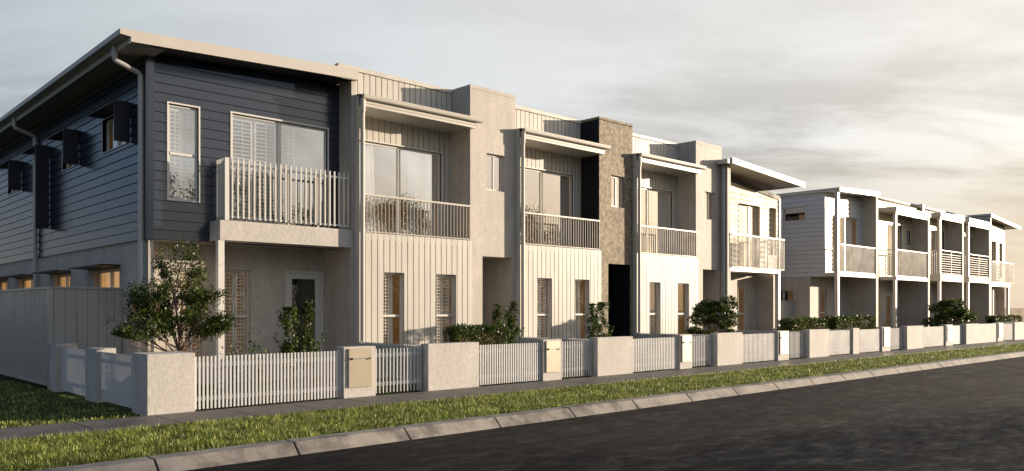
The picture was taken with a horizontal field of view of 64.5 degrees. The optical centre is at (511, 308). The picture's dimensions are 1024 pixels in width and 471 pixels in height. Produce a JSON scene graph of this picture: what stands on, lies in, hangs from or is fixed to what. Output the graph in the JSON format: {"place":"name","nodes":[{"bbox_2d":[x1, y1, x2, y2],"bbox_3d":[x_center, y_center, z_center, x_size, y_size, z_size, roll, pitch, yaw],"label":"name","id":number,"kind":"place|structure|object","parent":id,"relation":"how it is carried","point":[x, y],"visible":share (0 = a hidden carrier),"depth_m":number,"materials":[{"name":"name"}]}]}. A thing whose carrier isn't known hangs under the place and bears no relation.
{"place":"outdoors","nodes":[
{"label":"outdoors","id":0,"kind":"place"},
{"bbox_2d":[50,343,77,391],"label":"fence pier","id":1,"kind":"structure","parent":0,"point":[55,367],"depth_m":17.33,"materials":[{"name":"beige concrete"}]},
{"bbox_2d":[0,379,142,427],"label":"lawn grass","id":2,"kind":"structure","parent":0,"point":[50,414],"depth_m":14.13,"materials":[{"name":"green plant"}]},
{"bbox_2d":[85,347,115,402],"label":"fence pier","id":3,"kind":"structure","parent":0,"point":[92,374],"depth_m":15.43,"materials":[{"name":"beige concrete"}]},
{"bbox_2d":[132,351,194,415],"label":"fence pier","id":4,"kind":"structure","parent":0,"point":[163,382],"depth_m":13.59,"materials":[{"name":"beige concrete"}]},
{"bbox_2d":[337,346,375,398],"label":"letterbox pier","id":5,"kind":"structure","parent":0,"point":[358,371],"depth_m":16.06,"materials":[{"name":"beige concrete"}]},
{"bbox_2d":[0,343,1023,470],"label":"verge grass","id":6,"kind":"structure","parent":0,"point":[41,452],"depth_m":12.65,"materials":[{"name":"green plant"}]},
{"bbox_2d":[0,340,1023,462],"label":"garden ground","id":7,"kind":"structure","parent":0,"point":[73,395],"depth_m":16.39,"materials":[{"name":"green plant"}]},
{"bbox_2d":[0,286,53,388],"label":"sheet fence","id":8,"kind":"object","parent":7,"relation":"on","point":[26,327],"visible":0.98,"depth_m":19.07,"materials":[{"name":"grey metal"}]},
{"bbox_2d":[61,347,84,395],"bbox_3d":[-8.905,1.270,16.573,0.036,0.920,2.027,0,0,-43],"label":"fence panel","id":9,"kind":"object","parent":7,"relation":"on","point":[72,370],"visible":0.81,"depth_m":16.63,"materials":[{"name":"white paint"}]},
{"bbox_2d":[53,286,122,353],"bbox_3d":[-9.486,0.582,18.190,1.410,2.137,0.080,0,0,-43],"label":"sheet fence","id":10,"kind":"object","parent":7,"relation":"on","point":[78,321],"visible":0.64,"depth_m":18.18,"materials":[{"name":"grey metal"}]},
{"bbox_2d":[101,352,131,407],"bbox_3d":[-7.082,1.270,14.642,0.036,0.920,1.956,0,0,-43],"label":"fence panel","id":11,"kind":"object","parent":7,"relation":"on","point":[116,378],"visible":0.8,"depth_m":14.70,"materials":[{"name":"white paint"}]},
{"bbox_2d":[95,233,238,351],"bbox_3d":[-6.444,0.162,15.166,2.514,3.178,1.840,0,0,-43],"label":"maple tree","id":12,"kind":"object","parent":7,"relation":"on","point":[163,318],"visible":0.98,"depth_m":15.08,"materials":[{"name":"green plant"}]},
{"bbox_2d":[0,28,358,387],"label":"townhouse","id":13,"kind":"structure","parent":7,"relation":"on","point":[114,143],"depth_m":19.57,"materials":[{"name":"blue paint"}]},
{"bbox_2d":[0,278,7,289],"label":"window","id":14,"kind":"structure","parent":13,"relation":"in","point":[4,285],"depth_m":28.09,"materials":[{"name":"orange glass"}]},
{"bbox_2d":[0,274,32,287],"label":"window","id":15,"kind":"structure","parent":13,"relation":"in","point":[28,283],"depth_m":25.27,"materials":[{"name":"orange glass"}]},
{"bbox_2d":[31,270,70,286],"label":"window","id":16,"kind":"structure","parent":13,"relation":"in","point":[64,280],"depth_m":22.43,"materials":[{"name":"glass"}]},
{"bbox_2d":[62,141,76,171],"bbox_3d":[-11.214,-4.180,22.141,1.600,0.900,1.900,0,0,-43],"label":"window","id":17,"kind":"structure","parent":13,"relation":"in","point":[68,166],"depth_m":22.03,"materials":[{"name":"white paint"}]},
{"bbox_2d":[102,114,126,153],"bbox_3d":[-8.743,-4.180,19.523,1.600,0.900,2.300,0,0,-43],"label":"window","id":18,"kind":"structure","parent":13,"relation":"in","point":[111,144],"depth_m":19.44,"materials":[{"name":"glass"}]},
{"bbox_2d":[68,264,192,308],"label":"window","id":19,"kind":"structure","parent":13,"relation":"in","point":[110,278],"depth_m":19.93,"materials":[{"name":"glass"}]},
{"bbox_2d":[166,101,199,202],"bbox_3d":[-7.302,-3.455,18.010,0.730,2.160,0.120,0,0,-43],"label":"window","id":20,"kind":"structure","parent":13,"relation":"in","point":[182,121],"depth_m":18.04,"materials":[{"name":"grey glass"}]},
{"bbox_2d":[179,268,204,362],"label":"window","id":21,"kind":"structure","parent":13,"relation":"in","point":[183,334],"depth_m":19.09,"materials":[{"name":"grey glass"}]},
{"bbox_2d":[189,270,248,361],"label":"window","id":22,"kind":"structure","parent":13,"relation":"in","point":[237,301],"depth_m":19.86,"materials":[{"name":"white paint"}]},
{"bbox_2d":[230,111,328,227],"bbox_3d":[-5.589,-3.255,19.626,2.570,2.610,0.120,0,0,-43],"label":"sliding door","id":23,"kind":"structure","parent":13,"relation":"in","point":[277,142],"depth_m":19.58,"materials":[{"name":"white paint"}]},
{"bbox_2d":[286,270,322,376],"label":"front door","id":24,"kind":"structure","parent":13,"relation":"in","point":[293,279],"depth_m":21.15,"materials":[{"name":"white paint"}]},
{"bbox_2d":[216,332,247,392],"bbox_3d":[-5.322,1.089,15.453,0.654,1.322,0.650,0,0,-43],"label":"plant","id":25,"kind":"object","parent":7,"relation":"on","point":[236,351],"visible":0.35,"depth_m":15.46,"materials":[{"name":"green plant"}]},
{"bbox_2d":[241,328,272,391],"bbox_3d":[-5.017,1.060,15.914,0.601,1.380,0.646,0,0,-30],"label":"plant","id":26,"kind":"object","parent":7,"relation":"on","point":[250,351],"visible":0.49,"depth_m":15.89,"materials":[{"name":"green plant"}]},
{"bbox_2d":[195,351,340,409],"bbox_3d":[-4.413,1.275,14.934,2.910,0.916,0.060,0,0,-43],"label":"picket fence","id":27,"kind":"object","parent":7,"relation":"on","point":[211,364],"visible":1,"depth_m":14.84,"materials":[{"name":"white paint"}]},
{"bbox_2d":[272,299,328,385],"bbox_3d":[-4.505,0.772,17.166,0.520,1.960,1.303,0,0,36],"label":"columnar shrub","id":28,"kind":"object","parent":7,"relation":"on","point":[288,346],"visible":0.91,"depth_m":17.16,"materials":[{"name":"green plant"}]},
{"bbox_2d":[128,63,515,377],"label":"townhouse","id":29,"kind":"structure","parent":7,"relation":"on","point":[434,211],"depth_m":22.47,"materials":[{"name":"paint"}]},
{"bbox_2d":[384,272,401,344],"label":"window","id":30,"kind":"structure","parent":29,"relation":"in","point":[392,281],"depth_m":21.33,"materials":[{"name":"white paint"}]},
{"bbox_2d":[359,138,442,237],"bbox_3d":[-3.179,-3.190,22.223,3.160,2.580,0.130,0,0,-43],"label":"sliding door","id":31,"kind":"structure","parent":29,"relation":"in","point":[394,171],"depth_m":22.42,"materials":[{"name":"white paint"}]},
{"bbox_2d":[436,274,453,342],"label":"window","id":32,"kind":"structure","parent":29,"relation":"in","point":[444,283],"depth_m":22.52,"materials":[{"name":"white paint"}]},
{"bbox_2d":[487,154,501,191],"bbox_3d":[-0.560,-3.960,23.702,0.700,1.060,0.055,0,0,-43],"label":"window","id":33,"kind":"structure","parent":29,"relation":"in","point":[494,163],"depth_m":23.75,"materials":[{"name":"grey glass"}]},
{"bbox_2d":[359,342,420,379],"bbox_3d":[-2.715,1.225,19.094,0.060,0.810,3.260,0,0,-43],"label":"picket fence","id":34,"kind":"object","parent":7,"relation":"on","point":[381,346],"visible":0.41,"depth_m":19.10,"materials":[{"name":"white paint"}]},
{"bbox_2d":[376,346,421,392],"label":"gate","id":35,"kind":"structure","parent":7,"relation":"on","point":[418,380],"depth_m":17.01,"materials":[{"name":"white paint"}]},
{"bbox_2d":[421,342,478,390],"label":"fence pier","id":36,"kind":"structure","parent":7,"relation":"on","point":[452,365],"depth_m":17.69,"materials":[{"name":"beige concrete"}]},
{"bbox_2d":[442,323,510,379],"bbox_3d":[-0.880,1.047,20.091,1.861,1.406,0.817,0,0,-43],"label":"hedge","id":37,"kind":"object","parent":7,"relation":"on","point":[486,334],"visible":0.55,"depth_m":19.90,"materials":[{"name":"green plant"}]},
{"bbox_2d":[491,301,525,355],"bbox_3d":[-0.233,0.772,20.991,1.316,1.958,0.682,0,0,-43],"label":"columnar shrub","id":38,"kind":"object","parent":7,"relation":"on","point":[511,320],"visible":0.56,"depth_m":21.08,"materials":[{"name":"green plant"}]},
{"bbox_2d":[479,343,539,384],"bbox_3d":[-0.064,1.275,19.038,2.030,0.916,0.060,0,0,-43],"label":"picket fence","id":39,"kind":"object","parent":7,"relation":"on","point":[533,372],"visible":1,"depth_m":19.04,"materials":[{"name":"white paint"}]},
{"bbox_2d":[0,339,1023,441],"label":"footpath","id":40,"kind":"structure","parent":7,"relation":"on","point":[124,423],"depth_m":15.66,"materials":[{"name":"concrete"}]},
{"bbox_2d":[520,336,587,367],"bbox_3d":[1.344,1.225,22.923,0.060,0.810,3.260,0,0,-43],"label":"picket fence","id":41,"kind":"object","parent":7,"relation":"on","point":[527,340],"visible":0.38,"depth_m":22.66,"materials":[{"name":"white paint"}]},
{"bbox_2d":[515,105,632,367],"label":"townhouse","id":42,"kind":"structure","parent":7,"relation":"on","point":[573,218],"depth_m":26.43,"materials":[{"name":"paint"}]},
{"bbox_2d":[537,278,548,337],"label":"window","id":43,"kind":"structure","parent":42,"relation":"in","point":[542,283],"depth_m":25.16,"materials":[{"name":"glass"}]},
{"bbox_2d":[520,166,573,247],"bbox_3d":[0.879,-3.190,26.053,3.160,2.580,0.130,0,0,-43],"label":"sliding door","id":44,"kind":"structure","parent":42,"relation":"in","point":[550,192],"depth_m":26.37,"materials":[{"name":"white paint"}]},
{"bbox_2d":[575,279,586,339],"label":"window","id":45,"kind":"structure","parent":42,"relation":"in","point":[580,285],"depth_m":26.36,"materials":[{"name":"brown glass"}]},
{"bbox_2d":[611,176,621,207],"bbox_3d":[3.499,-3.960,27.532,0.700,1.060,0.055,0,0,-43],"label":"window","id":46,"kind":"structure","parent":42,"relation":"in","point":[616,182],"depth_m":27.59,"materials":[{"name":"beige glass"}]},
{"bbox_2d":[562,339,590,377],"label":"gate","id":47,"kind":"structure","parent":7,"relation":"on","point":[572,346],"depth_m":20.79,"materials":[{"name":"white paint"}]},
{"bbox_2d":[584,302,614,338],"bbox_3d":[2.461,0.772,23.307,0.570,1.963,1.347,0,0,40],"label":"columnar shrub","id":48,"kind":"object","parent":7,"relation":"on","point":[600,307],"visible":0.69,"depth_m":23.12,"materials":[{"name":"green plant"}]},
{"bbox_2d":[590,336,632,376],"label":"fence pier","id":49,"kind":"structure","parent":7,"relation":"on","point":[611,355],"depth_m":21.46,"materials":[{"name":"beige concrete"}]},
{"bbox_2d":[633,337,676,371],"bbox_3d":[4.010,1.275,22.889,2.160,0.916,0.050,0,0,-43],"label":"picket fence","id":50,"kind":"object","parent":7,"relation":"on","point":[672,342],"visible":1,"depth_m":22.92,"materials":[{"name":"white paint"}]},
{"bbox_2d":[636,333,707,358],"bbox_3d":[5.402,1.225,26.753,0.060,0.810,3.260,0,0,-43],"label":"picket fence","id":51,"kind":"object","parent":7,"relation":"on","point":[640,336],"visible":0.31,"depth_m":27.12,"materials":[{"name":"white metal"}]},
{"bbox_2d":[633,133,721,359],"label":"townhouse","id":52,"kind":"structure","parent":7,"relation":"on","point":[676,232],"depth_m":30.29,"materials":[{"name":"paint"}]},
{"bbox_2d":[649,282,657,333],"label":"window","id":53,"kind":"structure","parent":52,"relation":"in","point":[653,286],"depth_m":28.97,"materials":[{"name":"glass"}]},
{"bbox_2d":[637,185,672,255],"bbox_3d":[4.937,-3.190,29.883,3.160,2.580,0.130,0,0,-43],"label":"sliding door","id":54,"kind":"structure","parent":52,"relation":"in","point":[656,205],"depth_m":30.30,"materials":[{"name":"white paint"}]},
{"bbox_2d":[678,283,685,333],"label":"window","id":55,"kind":"structure","parent":52,"relation":"in","point":[681,286],"depth_m":30.75,"materials":[{"name":"glass"}]},
{"bbox_2d":[705,192,712,219],"bbox_3d":[7.557,-3.960,31.361,0.700,1.060,0.055,0,0,-43],"label":"window","id":56,"kind":"structure","parent":52,"relation":"in","point":[708,196],"depth_m":31.41,"materials":[{"name":"beige glass"}]},
{"bbox_2d":[692,334,710,366],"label":"gate","id":57,"kind":"structure","parent":7,"relation":"on","point":[708,350],"depth_m":24.72,"materials":[{"name":"white paint"}]},
{"bbox_2d":[683,295,739,334],"bbox_3d":[6.758,0.586,27.536,1.804,2.145,2.267,0,0,18],"label":"round bushy tree","id":58,"kind":"object","parent":7,"relation":"on","point":[710,308],"visible":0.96,"depth_m":27.14,"materials":[{"name":"green plant"}]},
{"bbox_2d":[710,332,741,365],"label":"fence pier","id":59,"kind":"structure","parent":7,"relation":"on","point":[726,348],"depth_m":25.28,"materials":[{"name":"beige concrete"}]},
{"bbox_2d":[742,333,775,362],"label":"picket fence","id":60,"kind":"object","parent":7,"relation":"on","point":[753,356],"visible":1,"depth_m":26.71,"materials":[{"name":"white paint"}]},
{"bbox_2d":[716,157,805,349],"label":"townhouse","id":61,"kind":"structure","parent":7,"relation":"on","point":[752,254],"depth_m":34.27,"materials":[{"name":"beige paint"}]},
{"bbox_2d":[738,287,744,330],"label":"window","id":62,"kind":"structure","parent":61,"relation":"in","point":[741,290],"depth_m":35.20,"materials":[{"name":"brown glass"}]},
{"bbox_2d":[739,204,756,268],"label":"sliding door","id":63,"kind":"structure","parent":61,"relation":"in","point":[747,213],"depth_m":34.39,"materials":[{"name":"white paint"}]},
{"bbox_2d":[770,208,773,254],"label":"window","id":64,"kind":"structure","parent":61,"relation":"in","point":[771,210],"depth_m":35.78,"materials":[{"name":"glass"}]},
{"bbox_2d":[735,330,800,353],"bbox_3d":[9.431,1.225,30.555,0.060,0.810,3.260,0,0,-43],"label":"picket fence","id":65,"kind":"object","parent":7,"relation":"on","point":[745,332],"visible":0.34,"depth_m":30.49,"materials":[{"name":"white metal"}]},
{"bbox_2d":[780,301,795,321],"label":"sheet fence","id":66,"kind":"object","parent":7,"relation":"on","point":[787,308],"visible":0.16,"depth_m":38.84,"materials":[{"name":"grey metal"}]},
{"bbox_2d":[789,331,803,357],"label":"gate","id":67,"kind":"structure","parent":7,"relation":"on","point":[797,336],"depth_m":28.72,"materials":[{"name":"white paint"}]},
{"bbox_2d":[776,316,828,355],"bbox_3d":[11.372,1.034,31.704,3.025,1.484,0.888,0,0,-43],"label":"hedge","id":68,"kind":"object","parent":7,"relation":"on","point":[800,324],"visible":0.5,"depth_m":31.04,"materials":[{"name":"green plant"}]},
{"bbox_2d":[771,328,838,348],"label":"picket fence","id":69,"kind":"object","parent":7,"relation":"on","point":[774,329],"visible":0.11,"depth_m":32.26,"materials":[{"name":"white paint"}]},
{"bbox_2d":[803,329,828,357],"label":"fence pier","id":70,"kind":"structure","parent":7,"relation":"on","point":[816,342],"depth_m":29.37,"materials":[{"name":"white concrete"}]},
{"bbox_2d":[776,187,879,328],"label":"townhouse","id":71,"kind":"structure","parent":7,"relation":"on","point":[831,234],"depth_m":39.48,"materials":[{"name":"grey paint"}]},
{"bbox_2d":[780,290,792,300],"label":"window","id":72,"kind":"structure","parent":71,"relation":"in","point":[783,293],"depth_m":41.38,"materials":[{"name":"glass"}]},
{"bbox_2d":[782,205,805,222],"bbox_3d":[14.217,-4.615,39.938,1.560,0.830,1.720,0,0,-43],"label":"window","id":73,"kind":"structure","parent":71,"relation":"in","point":[790,214],"depth_m":39.72,"materials":[{"name":"black glass"}]},
{"bbox_2d":[788,290,825,317],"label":"window","id":74,"kind":"structure","parent":71,"relation":"in","point":[822,292],"depth_m":40.49,"materials":[{"name":"glass"}]},
{"bbox_2d":[799,214,833,271],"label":"window","id":75,"kind":"structure","parent":71,"relation":"in","point":[801,216],"depth_m":39.61,"materials":[{"name":"clear glass"}]},
{"bbox_2d":[832,216,856,272],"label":"sliding door","id":76,"kind":"structure","parent":71,"relation":"in","point":[848,226],"depth_m":40.56,"materials":[{"name":"white paint"}]},
{"bbox_2d":[829,330,850,354],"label":"picket fence","id":77,"kind":"object","parent":7,"relation":"on","point":[844,341],"visible":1,"depth_m":30.85,"materials":[{"name":"white paint"}]},
{"bbox_2d":[824,315,876,329],"bbox_3d":[14.767,1.004,35.355,3.964,1.543,0.791,0,0,-43],"label":"hedge","id":78,"kind":"object","parent":7,"relation":"on","point":[844,322],"visible":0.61,"depth_m":34.82,"materials":[{"name":"green plant"}]},
{"bbox_2d":[859,329,879,352],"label":"picket fence","id":79,"kind":"object","parent":7,"relation":"on","point":[869,340],"visible":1,"depth_m":32.63,"materials":[{"name":"white paint"}]},
{"bbox_2d":[890,327,901,348],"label":"gate","id":80,"kind":"structure","parent":7,"relation":"on","point":[897,344],"depth_m":34.78,"materials":[{"name":"white paint"}]},
{"bbox_2d":[878,196,930,340],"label":"townhouse","id":81,"kind":"structure","parent":7,"relation":"on","point":[903,265],"depth_m":45.14,"materials":[{"name":"beige paint"}]},
{"bbox_2d":[878,292,880,326],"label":"window","id":82,"kind":"structure","parent":81,"relation":"in","point":[879,293],"depth_m":44.56,"materials":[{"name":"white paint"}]},
{"bbox_2d":[886,292,892,339],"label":"front door","id":83,"kind":"structure","parent":81,"relation":"in","point":[889,295],"depth_m":45.62,"materials":[{"name":"white paint"}]},
{"bbox_2d":[886,222,901,276],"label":"window","id":84,"kind":"structure","parent":81,"relation":"in","point":[889,227],"depth_m":44.25,"materials":[{"name":"glass"}]},
{"bbox_2d":[897,229,910,246],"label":"window","id":85,"kind":"structure","parent":81,"relation":"in","point":[909,232],"depth_m":45.47,"materials":[{"name":"glass"}]},
{"bbox_2d":[901,325,923,349],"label":"fence pier","id":86,"kind":"structure","parent":7,"relation":"on","point":[912,337],"depth_m":35.51,"materials":[{"name":"white concrete"}]},
{"bbox_2d":[821,213,1020,315],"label":"townhouse","id":87,"kind":"structure","parent":7,"relation":"on","point":[999,226],"depth_m":55.07,"materials":[{"name":"beige paint"}]},
{"bbox_2d":[992,241,993,282],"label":"window","id":88,"kind":"structure","parent":87,"relation":"in","point":[992,241],"depth_m":55.06,"materials":[{"name":"white glass"}]},
{"bbox_2d":[924,326,943,346],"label":"picket fence","id":89,"kind":"object","parent":7,"relation":"on","point":[933,336],"visible":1,"depth_m":37.40,"materials":[{"name":"white paint"}]},
{"bbox_2d":[907,203,964,326],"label":"townhouse","id":90,"kind":"structure","parent":7,"relation":"on","point":[946,256],"depth_m":49.18,"materials":[{"name":"beige paint"}]},
{"bbox_2d":[930,294,932,326],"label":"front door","id":91,"kind":"structure","parent":90,"relation":"in","point":[931,295],"depth_m":49.83,"materials":[{"name":"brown paint"}]},
{"bbox_2d":[930,228,944,273],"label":"window","id":92,"kind":"structure","parent":90,"relation":"in","point":[933,233],"depth_m":49.28,"materials":[{"name":"glass"}]},
{"bbox_2d":[921,298,979,326],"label":"round bushy tree","id":93,"kind":"object","parent":7,"relation":"on","point":[955,311],"visible":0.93,"depth_m":43.44,"materials":[{"name":"green plant"}]},
{"bbox_2d":[953,325,961,343],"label":"gate","id":94,"kind":"structure","parent":7,"relation":"on","point":[957,334],"depth_m":39.87,"materials":[{"name":"white metal"}]},
{"bbox_2d":[945,211,990,323],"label":"townhouse","id":95,"kind":"structure","parent":7,"relation":"on","point":[977,266],"depth_m":52.65,"materials":[{"name":"beige paint"}]},
{"bbox_2d":[964,235,972,275],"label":"window","id":96,"kind":"structure","parent":95,"relation":"in","point":[970,237],"depth_m":52.83,"materials":[{"name":"glass"}]},
{"bbox_2d":[960,323,978,343],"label":"fence pier","id":97,"kind":"structure","parent":7,"relation":"on","point":[970,333],"depth_m":40.63,"materials":[{"name":"white concrete"}]},
{"bbox_2d":[979,324,991,342],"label":"fence slab","id":98,"kind":"structure","parent":7,"relation":"on","point":[985,333],"depth_m":42.30,"materials":[{"name":"white concrete"}]},
{"bbox_2d":[989,323,995,341],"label":"fence slab","id":99,"kind":"structure","parent":7,"relation":"on","point":[993,332],"depth_m":43.26,"materials":[{"name":"white concrete"}]},
{"bbox_2d":[984,314,1021,323],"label":"hedge","id":100,"kind":"object","parent":7,"relation":"on","point":[1003,318],"visible":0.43,"depth_m":49.08,"materials":[{"name":"green plant"}]},
{"bbox_2d":[1003,323,1011,339],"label":"picket fence","id":101,"kind":"object","parent":7,"relation":"on","point":[1006,332],"visible":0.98,"depth_m":44.98,"materials":[{"name":"white paint"}]},
{"bbox_2d":[997,321,1023,339],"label":"end wall","id":102,"kind":"structure","parent":7,"relation":"on","point":[1017,330],"depth_m":46.02,"materials":[{"name":"white concrete"}]},
{"bbox_2d":[0,0,1023,307],"label":"sky","id":103,"kind":"structure","parent":0,"point":[916,102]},
{"bbox_2d":[535,339,561,380],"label":"letterbox pier","id":104,"kind":"structure","parent":0,"point":[550,359],"depth_m":19.84,"materials":[{"name":"beige concrete"}]},
{"bbox_2d":[185,356,1023,470],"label":"road","id":105,"kind":"structure","parent":0,"point":[966,417],"depth_m":11.98,"materials":[{"name":"grey asphalt"}]},
{"bbox_2d":[672,334,691,368],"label":"letterbox pier","id":106,"kind":"structure","parent":0,"point":[684,351],"depth_m":23.70,"materials":[{"name":"white concrete"}]},
{"bbox_2d":[771,330,788,360],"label":"letterbox pier","id":107,"kind":"structure","parent":0,"point":[782,344],"depth_m":27.61,"materials":[{"name":"white concrete"}]},
{"bbox_2d":[846,328,858,353],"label":"fence pier","id":108,"kind":"structure","parent":0,"point":[854,340],"depth_m":31.58,"materials":[{"name":"white concrete"}]},
{"bbox_2d":[876,327,889,351],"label":"letterbox pier","id":109,"kind":"structure","parent":0,"point":[884,338],"depth_m":33.45,"materials":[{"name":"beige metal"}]},
{"bbox_2d":[940,324,952,345],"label":"letterbox pier","id":110,"kind":"structure","parent":0,"point":[948,334],"depth_m":38.44,"materials":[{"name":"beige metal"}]},
{"bbox_2d":[996,323,1002,341],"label":"letterbox pier","id":111,"kind":"structure","parent":0,"point":[999,331],"depth_m":43.69,"materials":[{"name":"white concrete"}]},
{"bbox_2d":[1005,308,1023,320],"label":"boundary wall","id":112,"kind":"structure","parent":0,"point":[1016,311],"depth_m":80.03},
{"label":"ground","id":113,"kind":"structure","parent":0,"visible":0},
{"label":"kerb bed","id":114,"kind":"structure","parent":113,"relation":"on","visible":0},
{"bbox_2d":[32,351,1023,470],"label":"kerb","id":115,"kind":"structure","parent":114,"relation":"on","point":[197,459],"depth_m":12.37,"materials":[{"name":"concrete"}]}
]}

